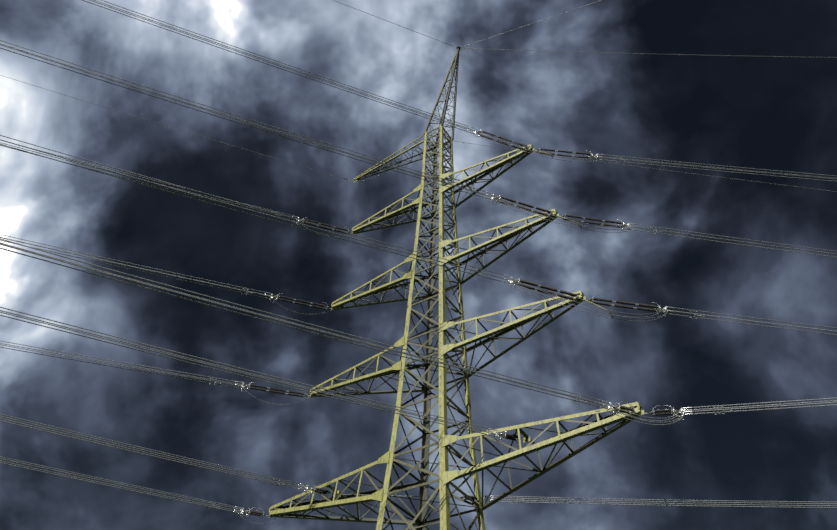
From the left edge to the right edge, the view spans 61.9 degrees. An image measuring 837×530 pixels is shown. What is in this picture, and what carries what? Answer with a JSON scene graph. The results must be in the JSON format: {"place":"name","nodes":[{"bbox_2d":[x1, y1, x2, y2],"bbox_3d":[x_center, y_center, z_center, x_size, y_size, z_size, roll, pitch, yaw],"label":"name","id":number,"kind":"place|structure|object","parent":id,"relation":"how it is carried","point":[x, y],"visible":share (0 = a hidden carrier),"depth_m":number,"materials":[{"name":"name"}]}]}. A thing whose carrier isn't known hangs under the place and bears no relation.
{"place":"outdoors","nodes":[
{"label":"outdoors","id":0,"kind":"place"},
{"bbox_2d":[0,0,836,529],"label":"sky","id":1,"kind":"structure","parent":0,"point":[746,109],"materials":[{"name":"grey"}]},
{"label":"meadow ground","id":2,"kind":"structure","parent":0,"visible":0},
{"bbox_2d":[0,0,836,529],"bbox_3d":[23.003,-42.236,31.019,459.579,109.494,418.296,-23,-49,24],"label":"power lines","id":3,"kind":"object","parent":2,"relation":"on","point":[624,414],"visible":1,"depth_m":61.05,"materials":[{"name":"green paint"}]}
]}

